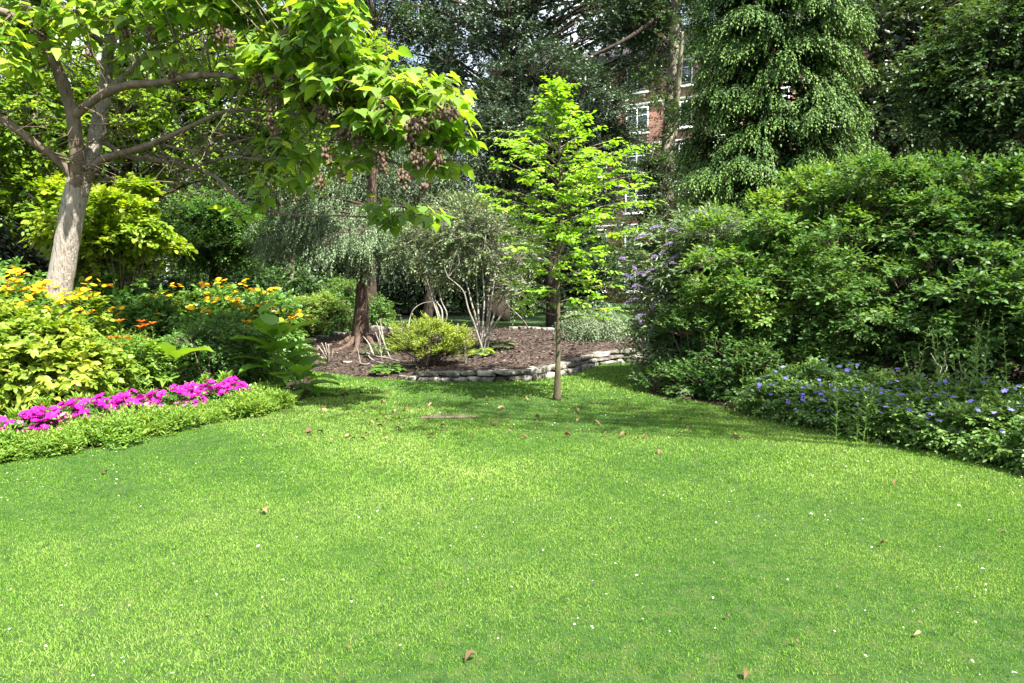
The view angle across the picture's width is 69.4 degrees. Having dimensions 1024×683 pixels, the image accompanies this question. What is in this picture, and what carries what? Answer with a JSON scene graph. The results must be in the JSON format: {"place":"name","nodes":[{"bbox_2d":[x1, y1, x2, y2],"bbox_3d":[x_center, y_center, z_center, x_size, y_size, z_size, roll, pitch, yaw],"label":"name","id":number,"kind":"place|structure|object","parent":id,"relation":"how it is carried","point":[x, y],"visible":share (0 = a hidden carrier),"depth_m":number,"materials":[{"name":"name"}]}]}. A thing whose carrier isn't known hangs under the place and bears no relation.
{"place":"outdoors","nodes":[
{"label":"outdoors","id":0,"kind":"place"},
{"bbox_2d":[2,0,823,280],"label":"sky","id":1,"kind":"structure","parent":0,"point":[574,35],"materials":[{"name":"white"}]},
{"bbox_2d":[0,286,1023,682],"bbox_3d":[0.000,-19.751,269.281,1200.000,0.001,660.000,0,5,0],"label":"lawn","id":2,"kind":"structure","parent":0,"point":[538,320],"depth_m":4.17,"materials":[{"name":"green plant"}]},
{"bbox_2d":[2,331,320,461],"bbox_3d":[-10.044,0.466,14.310,14.384,0.001,22.783,0,5,0],"label":"flower bed","id":3,"kind":"object","parent":2,"relation":"on","point":[307,392],"visible":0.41,"depth_m":9.21,"materials":[{"name":"green plant"}]},
{"bbox_2d":[0,422,36,462],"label":"edging plant","id":4,"kind":"object","parent":3,"relation":"on","point":[6,433],"visible":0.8,"depth_m":6.70,"materials":[{"name":"green plant"}]},
{"bbox_2d":[5,268,50,309],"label":"yellow daisy plant","id":5,"kind":"object","parent":3,"relation":"on","point":[28,296],"visible":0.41,"depth_m":9.44,"materials":[{"name":"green plant"}]},
{"bbox_2d":[8,404,61,436],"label":"petunia plant","id":6,"kind":"object","parent":3,"relation":"on","point":[38,413],"visible":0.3,"depth_m":7.19,"materials":[{"name":"pink plant"}]},
{"bbox_2d":[0,256,76,319],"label":"leafy perennial","id":7,"kind":"object","parent":3,"relation":"on","point":[26,281],"visible":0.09,"depth_m":10.34,"materials":[{"name":"green plant"}]},
{"bbox_2d":[11,428,74,461],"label":"edging plant","id":8,"kind":"object","parent":3,"relation":"on","point":[37,443],"visible":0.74,"depth_m":6.75,"materials":[{"name":"green plant"}]},
{"bbox_2d":[24,280,63,312],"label":"yellow daisy plant","id":9,"kind":"object","parent":3,"relation":"on","point":[36,287],"visible":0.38,"depth_m":9.29,"materials":[{"name":"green plant"}]},
{"bbox_2d":[0,41,119,239],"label":"birch tree","id":10,"kind":"object","parent":3,"relation":"on","point":[35,114],"depth_m":21.33,"materials":[{"name":"green plant"}]},
{"bbox_2d":[31,420,93,456],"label":"edging plant","id":11,"kind":"object","parent":3,"relation":"on","point":[68,442],"visible":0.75,"depth_m":6.91,"materials":[{"name":"green plant"}]},
{"bbox_2d":[42,401,93,429],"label":"petunia plant","id":12,"kind":"object","parent":3,"relation":"on","point":[78,409],"visible":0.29,"depth_m":7.45,"materials":[{"name":"pink plant"}]},
{"bbox_2d":[0,289,146,423],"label":"yellow leaved bush","id":13,"kind":"object","parent":3,"relation":"on","point":[42,352],"visible":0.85,"depth_m":8.34,"materials":[{"name":"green plant"}]},
{"bbox_2d":[27,287,120,345],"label":"leafy perennial","id":14,"kind":"object","parent":3,"relation":"on","point":[104,318],"visible":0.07,"depth_m":10.64,"materials":[{"name":"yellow plant"}]},
{"bbox_2d":[59,287,100,335],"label":"yellow daisy plant","id":15,"kind":"object","parent":3,"relation":"on","point":[66,304],"visible":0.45,"depth_m":9.39,"materials":[{"name":"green plant"}]},
{"bbox_2d":[41,276,124,344],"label":"yellow daisy plant","id":16,"kind":"object","parent":3,"relation":"on","point":[116,316],"visible":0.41,"depth_m":10.87,"materials":[{"name":"green plant"}]},
{"bbox_2d":[0,216,185,297],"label":"yew bush","id":17,"kind":"object","parent":3,"relation":"on","point":[6,255],"visible":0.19,"depth_m":16.99,"materials":[{"name":"green plant"}]},
{"bbox_2d":[57,411,130,447],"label":"edging plant","id":18,"kind":"object","parent":3,"relation":"on","point":[81,420],"visible":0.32,"depth_m":7.29,"materials":[{"name":"green plant"}]},
{"bbox_2d":[71,396,119,420],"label":"petunia plant","id":19,"kind":"object","parent":3,"relation":"on","point":[102,403],"visible":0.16,"depth_m":7.73,"materials":[{"name":"pink plant"}]},
{"bbox_2d":[15,170,197,295],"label":"golden maple","id":20,"kind":"object","parent":3,"relation":"on","point":[126,232],"visible":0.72,"depth_m":12.72,"materials":[{"name":"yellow plant"}]},
{"bbox_2d":[80,409,154,451],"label":"edging plant","id":21,"kind":"object","parent":3,"relation":"on","point":[119,424],"visible":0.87,"depth_m":7.26,"materials":[{"name":"green plant"}]},
{"bbox_2d":[73,263,165,324],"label":"leafy perennial","id":22,"kind":"object","parent":3,"relation":"on","point":[124,292],"visible":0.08,"depth_m":12.80,"materials":[{"name":"green plant"}]},
{"bbox_2d":[99,401,151,430],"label":"edging plant","id":23,"kind":"object","parent":3,"relation":"on","point":[124,409],"visible":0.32,"depth_m":7.74,"materials":[{"name":"green plant"}]},
{"bbox_2d":[93,328,180,399],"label":"leafy perennial","id":24,"kind":"object","parent":3,"relation":"on","point":[143,381],"visible":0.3,"depth_m":9.58,"materials":[{"name":"green plant"}]},
{"bbox_2d":[137,414,174,436],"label":"edging plant","id":25,"kind":"object","parent":3,"relation":"on","point":[162,423],"visible":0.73,"depth_m":7.76,"materials":[{"name":"green plant"}]},
{"bbox_2d":[100,284,217,378],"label":"leafy perennial","id":26,"kind":"object","parent":3,"relation":"on","point":[160,305],"visible":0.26,"depth_m":11.89,"materials":[{"name":"green plant"}]},
{"bbox_2d":[142,403,204,437],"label":"edging plant","id":27,"kind":"object","parent":3,"relation":"on","point":[183,419],"visible":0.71,"depth_m":7.93,"materials":[{"name":"green plant"}]},
{"bbox_2d":[107,54,244,273],"bbox_3d":[-10.854,-4.830,23.870,5.659,9.078,5.130,2,5,28],"label":"birch tree","id":28,"kind":"object","parent":3,"relation":"on","point":[179,175],"visible":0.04,"depth_m":23.46,"materials":[{"name":"green plant"}]},
{"bbox_2d":[152,384,199,409],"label":"petunia plant","id":29,"kind":"object","parent":3,"relation":"on","point":[180,391],"visible":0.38,"depth_m":8.57,"materials":[{"name":"pink plant"}]},
{"bbox_2d":[144,340,213,387],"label":"broad leaved plant","id":30,"kind":"object","parent":3,"relation":"on","point":[170,350],"visible":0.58,"depth_m":9.76,"materials":[{"name":"green plant"}]},
{"bbox_2d":[163,405,210,430],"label":"edging plant","id":31,"kind":"object","parent":3,"relation":"on","point":[196,418],"visible":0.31,"depth_m":8.17,"materials":[{"name":"green plant"}]},
{"bbox_2d":[0,0,396,290],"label":"maple tree","id":32,"kind":"object","parent":3,"relation":"on","point":[17,171],"visible":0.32,"depth_m":14.06,"materials":[{"name":"green plant"}]},
{"bbox_2d":[157,280,257,374],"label":"leafy perennial","id":33,"kind":"object","parent":3,"relation":"on","point":[196,312],"visible":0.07,"depth_m":12.35,"materials":[{"name":"green plant"}]},
{"bbox_2d":[188,277,230,367],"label":"yellow daisy plant","id":34,"kind":"object","parent":3,"relation":"on","point":[207,299],"visible":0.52,"depth_m":11.84,"materials":[{"name":"green plant"}]},
{"bbox_2d":[147,308,276,389],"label":"leaved bush","id":35,"kind":"object","parent":3,"relation":"on","point":[210,333],"visible":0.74,"depth_m":10.37,"materials":[{"name":"green plant"}]},
{"bbox_2d":[195,406,230,425],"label":"edging plant","id":36,"kind":"object","parent":3,"relation":"on","point":[210,417],"visible":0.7,"depth_m":8.45,"materials":[{"name":"green plant"}]},
{"bbox_2d":[154,181,279,300],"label":"dark leaved tree","id":37,"kind":"object","parent":3,"relation":"on","point":[211,236],"visible":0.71,"depth_m":18.35,"materials":[{"name":"green plant"}]},
{"bbox_2d":[225,286,255,382],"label":"yellow daisy plant","id":38,"kind":"object","parent":3,"relation":"on","point":[236,300],"visible":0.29,"depth_m":11.55,"materials":[{"name":"green plant"}]},
{"bbox_2d":[0,0,487,315],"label":"leaved tree","id":39,"kind":"object","parent":3,"relation":"on","point":[368,91],"visible":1,"depth_m":8.99,"materials":[{"name":"green plant"}]},
{"bbox_2d":[133,254,354,313],"bbox_3d":[-8.009,-1.393,22.498,4.320,3.188,8.200,4,6,44],"label":"flowering bush","id":40,"kind":"object","parent":3,"relation":"on","point":[308,287],"visible":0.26,"depth_m":21.96,"materials":[{"name":"green plant"}]},
{"bbox_2d":[214,387,275,419],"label":"edging plant","id":41,"kind":"object","parent":3,"relation":"on","point":[248,404],"visible":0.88,"depth_m":8.78,"materials":[{"name":"green plant"}]},
{"bbox_2d":[224,302,297,383],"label":"broad leaved plant","id":42,"kind":"object","parent":3,"relation":"on","point":[258,321],"visible":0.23,"depth_m":11.08,"materials":[{"name":"green plant"}]},
{"bbox_2d":[215,284,314,384],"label":"leafy perennial","id":43,"kind":"object","parent":3,"relation":"on","point":[279,297],"visible":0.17,"depth_m":11.83,"materials":[{"name":"green plant"}]},
{"bbox_2d":[223,313,327,397],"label":"broad leaved plant","id":44,"kind":"object","parent":3,"relation":"on","point":[273,329],"visible":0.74,"depth_m":10.31,"materials":[{"name":"green plant"}]},
{"bbox_2d":[196,91,363,288],"bbox_3d":[-7.105,-4.956,23.607,5.743,9.376,5.121,0,5,0],"label":"birch tree","id":45,"kind":"object","parent":3,"relation":"on","point":[290,198],"visible":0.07,"depth_m":23.32,"materials":[{"name":"green plant"}]},
{"bbox_2d":[262,387,297,411],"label":"edging plant","id":46,"kind":"object","parent":3,"relation":"on","point":[287,398],"visible":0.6,"depth_m":9.35,"materials":[{"name":"green plant"}]},
{"bbox_2d":[268,355,340,397],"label":"broad leaved plant","id":47,"kind":"object","parent":3,"relation":"on","point":[303,367],"visible":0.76,"depth_m":10.35,"materials":[{"name":"green plant"}]},
{"bbox_2d":[290,289,351,336],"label":"variegated shrub","id":48,"kind":"object","parent":3,"relation":"on","point":[310,302],"visible":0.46,"depth_m":21.95,"materials":[{"name":"green plant"}]},
{"bbox_2d":[143,227,323,314],"bbox_3d":[-11.615,-2.455,29.980,8.147,4.731,5.005,0,5,0],"label":"laurel bush","id":49,"kind":"object","parent":2,"relation":"on","point":[271,264],"visible":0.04,"depth_m":29.60,"materials":[{"name":"green plant"}]},
{"bbox_2d":[162,104,430,295],"bbox_3d":[-11.829,-7.544,39.695,15.852,14.162,10.971,0,5,0],"label":"broadleaf tree","id":50,"kind":"object","parent":2,"relation":"on","point":[237,182],"visible":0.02,"depth_m":38.25,"materials":[{"name":"green plant"}]},
{"bbox_2d":[317,0,438,323],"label":"broadleaf tree","id":51,"kind":"object","parent":2,"relation":"on","point":[374,14],"visible":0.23,"depth_m":28.25,"materials":[{"name":"green plant"}]},
{"bbox_2d":[313,242,485,315],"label":"laurel bush","id":52,"kind":"object","parent":2,"relation":"on","point":[405,296],"visible":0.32,"depth_m":36.45,"materials":[{"name":"green plant"}]},
{"bbox_2d":[299,148,530,310],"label":"broadleaf tree","id":53,"kind":"object","parent":2,"relation":"on","point":[474,288],"visible":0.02,"depth_m":41.67,"materials":[{"name":"green plant"}]},
{"bbox_2d":[336,106,516,325],"bbox_3d":[-2.796,-4.080,23.935,6.465,7.579,5.771,0,5,0],"label":"hanging conifer","id":54,"kind":"object","parent":2,"relation":"on","point":[409,194],"visible":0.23,"depth_m":23.27,"materials":[{"name":"green plant"}]},
{"bbox_2d":[299,326,650,378],"bbox_3d":[-1.467,0.082,17.466,7.946,0.374,10.706,-3,5,-31],"label":"mulch bed","id":55,"kind":"object","parent":2,"relation":"on","point":[458,368],"visible":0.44,"depth_m":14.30,"materials":[{"name":"brown wood"}]},
{"bbox_2d":[233,108,434,354],"bbox_3d":[-4.040,-3.191,18.048,4.457,6.848,5.311,3,5,34],"label":"weeping conifer","id":56,"kind":"object","parent":55,"relation":"on","point":[353,241],"visible":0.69,"depth_m":17.50,"materials":[{"name":"green plant"}]},
{"bbox_2d":[305,273,398,334],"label":"leafy shrub","id":57,"kind":"object","parent":55,"relation":"on","point":[344,291],"visible":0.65,"depth_m":22.34,"materials":[{"name":"green plant"}]},
{"bbox_2d":[380,199,471,341],"bbox_3d":[-1.926,-1.656,17.262,2.185,3.390,1.911,-3,6,-35],"label":"multistem shrub","id":58,"kind":"object","parent":55,"relation":"on","point":[406,246],"visible":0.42,"depth_m":17.13,"materials":[{"name":"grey plant"}]},
{"bbox_2d":[380,312,480,367],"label":"golden bush","id":59,"kind":"object","parent":55,"relation":"on","point":[448,346],"visible":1,"depth_m":12.87,"materials":[{"name":"yellow plant"}]},
{"bbox_2d":[411,185,555,351],"bbox_3d":[-0.535,-1.456,14.800,2.989,3.400,2.633,0,5,0],"label":"multistem shrub","id":60,"kind":"object","parent":55,"relation":"on","point":[466,213],"visible":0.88,"depth_m":14.61,"materials":[{"name":"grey plant"}]},
{"bbox_2d":[551,300,632,342],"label":"weeping shrub","id":61,"kind":"object","parent":55,"relation":"on","point":[597,330],"visible":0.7,"depth_m":16.48,"materials":[{"name":"green plant"}]},
{"bbox_2d":[256,391,802,439],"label":"leaf litter","id":62,"kind":"object","parent":2,"relation":"on","point":[509,417],"visible":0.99,"depth_m":8.64,"materials":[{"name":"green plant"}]},
{"bbox_2d":[348,0,717,321],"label":"evergreen oak","id":63,"kind":"object","parent":2,"relation":"on","point":[483,28],"visible":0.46,"depth_m":28.55,"materials":[{"name":"green plant"}]},
{"bbox_2d":[442,228,629,314],"bbox_3d":[1.202,-3.186,37.846,10.442,5.138,4.972,0,5,0],"label":"laurel bush","id":64,"kind":"object","parent":2,"relation":"on","point":[598,276],"visible":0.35,"depth_m":37.50,"materials":[{"name":"green plant"}]},
{"bbox_2d":[441,141,639,308],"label":"broadleaf tree","id":65,"kind":"object","parent":2,"relation":"on","point":[602,239],"visible":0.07,"depth_m":44.43,"materials":[{"name":"green plant"}]},
{"bbox_2d":[446,34,660,327],"bbox_3d":[1.259,-5.057,24.571,7.277,9.438,6.649,0,5,0],"label":"evergreen oak","id":66,"kind":"object","parent":2,"relation":"on","point":[488,93],"visible":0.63,"depth_m":23.49,"materials":[{"name":"green plant"}]},
{"bbox_2d":[397,348,716,381],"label":"dry stone wall","id":67,"kind":"structure","parent":2,"relation":"on","point":[587,362],"depth_m":12.18,"materials":[{"name":"grey stone"}]},
{"bbox_2d":[474,75,664,399],"bbox_3d":[0.696,-1.359,9.917,2.505,4.382,2.705,0,5,0],"label":"sapling","id":68,"kind":"object","parent":2,"relation":"on","point":[559,236],"visible":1,"depth_m":9.85,"materials":[{"name":"green plant"}]},
{"bbox_2d":[564,0,708,314],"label":"plane tree","id":69,"kind":"object","parent":2,"relation":"on","point":[674,66],"visible":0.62,"depth_m":26.04,"materials":[{"name":"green plant"}]},
{"bbox_2d":[621,145,673,322],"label":"ivy column","id":70,"kind":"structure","parent":2,"relation":"on","point":[650,193],"depth_m":25.55,"materials":[{"name":"green plant"}]},
{"bbox_2d":[626,93,870,310],"bbox_3d":[13.376,-6.853,39.423,14.319,12.781,10.665,0,5,0],"label":"broadleaf tree","id":71,"kind":"object","parent":2,"relation":"on","point":[705,185],"depth_m":38.71,"materials":[{"name":"green plant"}]},
{"bbox_2d":[544,0,1023,303],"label":"brick building","id":72,"kind":"structure","parent":2,"relation":"on","point":[653,112],"depth_m":56.06,"materials":[{"name":"red"}]},
{"bbox_2d":[634,335,1023,467],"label":"flower bed","id":73,"kind":"object","parent":2,"relation":"on","point":[706,400],"visible":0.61,"depth_m":9.90,"materials":[{"name":"green plant"}]},
{"bbox_2d":[604,199,766,399],"bbox_3d":[3.098,-0.525,11.741,3.290,3.526,3.075,-2,5,-21],"label":"butterfly bush","id":74,"kind":"object","parent":73,"relation":"on","point":[655,248],"visible":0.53,"depth_m":11.60,"materials":[{"name":"green plant"}]},
{"bbox_2d":[625,293,853,405],"bbox_3d":[3.156,0.204,10.530,3.076,1.854,2.331,2,5,22],"label":"shrub","id":75,"kind":"object","parent":73,"relation":"on","point":[714,385],"visible":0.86,"depth_m":10.31,"materials":[{"name":"green plant"}]},
{"bbox_2d":[723,368,794,415],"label":"geranium plant","id":76,"kind":"object","parent":73,"relation":"on","point":[762,379],"visible":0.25,"depth_m":9.07,"materials":[{"name":"green plant"}]},
{"bbox_2d":[735,375,802,421],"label":"geranium plant","id":77,"kind":"object","parent":73,"relation":"on","point":[749,395],"visible":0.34,"depth_m":8.72,"materials":[{"name":"green plant"}]},
{"bbox_2d":[659,0,889,312],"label":"drooping conifer","id":78,"kind":"object","parent":73,"relation":"on","point":[761,138],"visible":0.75,"depth_m":16.06,"materials":[{"name":"green plant"}]},
{"bbox_2d":[652,157,908,382],"bbox_3d":[4.085,-0.951,11.323,3.974,3.787,3.774,0,5,0],"label":"tall shrub","id":79,"kind":"object","parent":73,"relation":"on","point":[746,305],"visible":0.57,"depth_m":10.56,"materials":[{"name":"green plant"}]},
{"bbox_2d":[754,374,832,425],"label":"geranium plant","id":80,"kind":"object","parent":73,"relation":"on","point":[812,394],"visible":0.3,"depth_m":8.51,"materials":[{"name":"green plant"}]},
{"bbox_2d":[764,357,830,385],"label":"geranium plant","id":81,"kind":"object","parent":73,"relation":"on","point":[797,367],"visible":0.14,"depth_m":9.13,"materials":[{"name":"green plant"}]},
{"bbox_2d":[779,356,836,385],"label":"geranium plant","id":82,"kind":"object","parent":73,"relation":"on","point":[812,361],"visible":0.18,"depth_m":8.95,"materials":[{"name":"green plant"}]},
{"bbox_2d":[777,379,851,428],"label":"geranium plant","id":83,"kind":"object","parent":73,"relation":"on","point":[805,418],"visible":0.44,"depth_m":8.26,"materials":[{"name":"green plant"}]},
{"bbox_2d":[794,378,873,436],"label":"geranium plant","id":84,"kind":"object","parent":73,"relation":"on","point":[831,399],"visible":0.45,"depth_m":7.96,"materials":[{"name":"green plant"}]},
{"bbox_2d":[810,360,870,389],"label":"geranium plant","id":85,"kind":"object","parent":73,"relation":"on","point":[831,374],"visible":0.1,"depth_m":8.62,"materials":[{"name":"green plant"}]},
{"bbox_2d":[827,376,879,446],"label":"leafy perennial","id":86,"kind":"object","parent":73,"relation":"on","point":[863,417],"visible":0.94,"depth_m":7.44,"materials":[{"name":"green plant"}]},
{"bbox_2d":[824,365,892,425],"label":"geranium plant","id":87,"kind":"object","parent":73,"relation":"on","point":[869,375],"visible":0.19,"depth_m":8.46,"materials":[{"name":"green plant"}]},
{"bbox_2d":[818,384,907,440],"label":"geranium plant","id":88,"kind":"object","parent":73,"relation":"on","point":[881,392],"visible":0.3,"depth_m":7.74,"materials":[{"name":"green plant"}]},
{"bbox_2d":[747,146,1022,383],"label":"tall shrub","id":89,"kind":"object","parent":73,"relation":"on","point":[889,179],"visible":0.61,"depth_m":9.94,"materials":[{"name":"green plant"}]},
{"bbox_2d":[850,368,930,399],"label":"geranium plant","id":90,"kind":"object","parent":73,"relation":"on","point":[890,380],"visible":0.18,"depth_m":8.13,"materials":[{"name":"green plant"}]},
{"bbox_2d":[843,389,939,445],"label":"geranium plant","id":91,"kind":"object","parent":73,"relation":"on","point":[896,403],"visible":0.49,"depth_m":7.41,"materials":[{"name":"green plant"}]},
{"bbox_2d":[870,389,969,453],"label":"geranium plant","id":92,"kind":"object","parent":73,"relation":"on","point":[925,408],"visible":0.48,"depth_m":7.22,"materials":[{"name":"green plant"}]},
{"bbox_2d":[829,0,1014,336],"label":"broadleaf tree","id":93,"kind":"object","parent":73,"relation":"on","point":[899,22],"visible":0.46,"depth_m":20.87,"materials":[{"name":"green plant"}]},
{"bbox_2d":[892,369,971,405],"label":"geranium plant","id":94,"kind":"object","parent":73,"relation":"on","point":[924,383],"visible":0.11,"depth_m":7.75,"materials":[{"name":"green plant"}]},
{"bbox_2d":[842,143,1023,397],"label":"tall shrub","id":95,"kind":"object","parent":73,"relation":"on","point":[994,285],"visible":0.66,"depth_m":9.36,"materials":[{"name":"green plant"}]},
{"bbox_2d":[901,316,985,398],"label":"leafy perennial","id":96,"kind":"object","parent":73,"relation":"on","point":[943,366],"visible":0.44,"depth_m":7.59,"materials":[{"name":"green plant"}]},
{"bbox_2d":[877,0,1023,359],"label":"broadleaf tree","id":97,"kind":"object","parent":73,"relation":"on","point":[956,105],"visible":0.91,"depth_m":12.14,"materials":[{"name":"green plant"}]},
{"bbox_2d":[898,397,1023,463],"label":"geranium plant","id":98,"kind":"object","parent":73,"relation":"on","point":[970,421],"visible":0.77,"depth_m":6.84,"materials":[{"name":"green plant"}]},
{"bbox_2d":[930,373,1004,405],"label":"geranium plant","id":99,"kind":"object","parent":73,"relation":"on","point":[967,395],"visible":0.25,"depth_m":7.39,"materials":[{"name":"green plant"}]},
{"bbox_2d":[929,310,1011,400],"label":"leafy perennial","id":100,"kind":"object","parent":73,"relation":"on","point":[976,358],"visible":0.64,"depth_m":7.37,"materials":[{"name":"green plant"}]},
{"bbox_2d":[944,396,1023,466],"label":"geranium plant","id":101,"kind":"object","parent":73,"relation":"on","point":[1004,413],"visible":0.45,"depth_m":6.65,"materials":[{"name":"green plant"}]},
{"bbox_2d":[956,380,1023,433],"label":"geranium plant","id":102,"kind":"object","parent":73,"relation":"on","point":[1003,391],"visible":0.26,"depth_m":7.02,"materials":[{"name":"green plant"}]},
{"bbox_2d":[968,406,1023,473],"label":"geranium plant","id":103,"kind":"object","parent":73,"relation":"on","point":[1016,437],"visible":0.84,"depth_m":6.37,"materials":[{"name":"green plant"}]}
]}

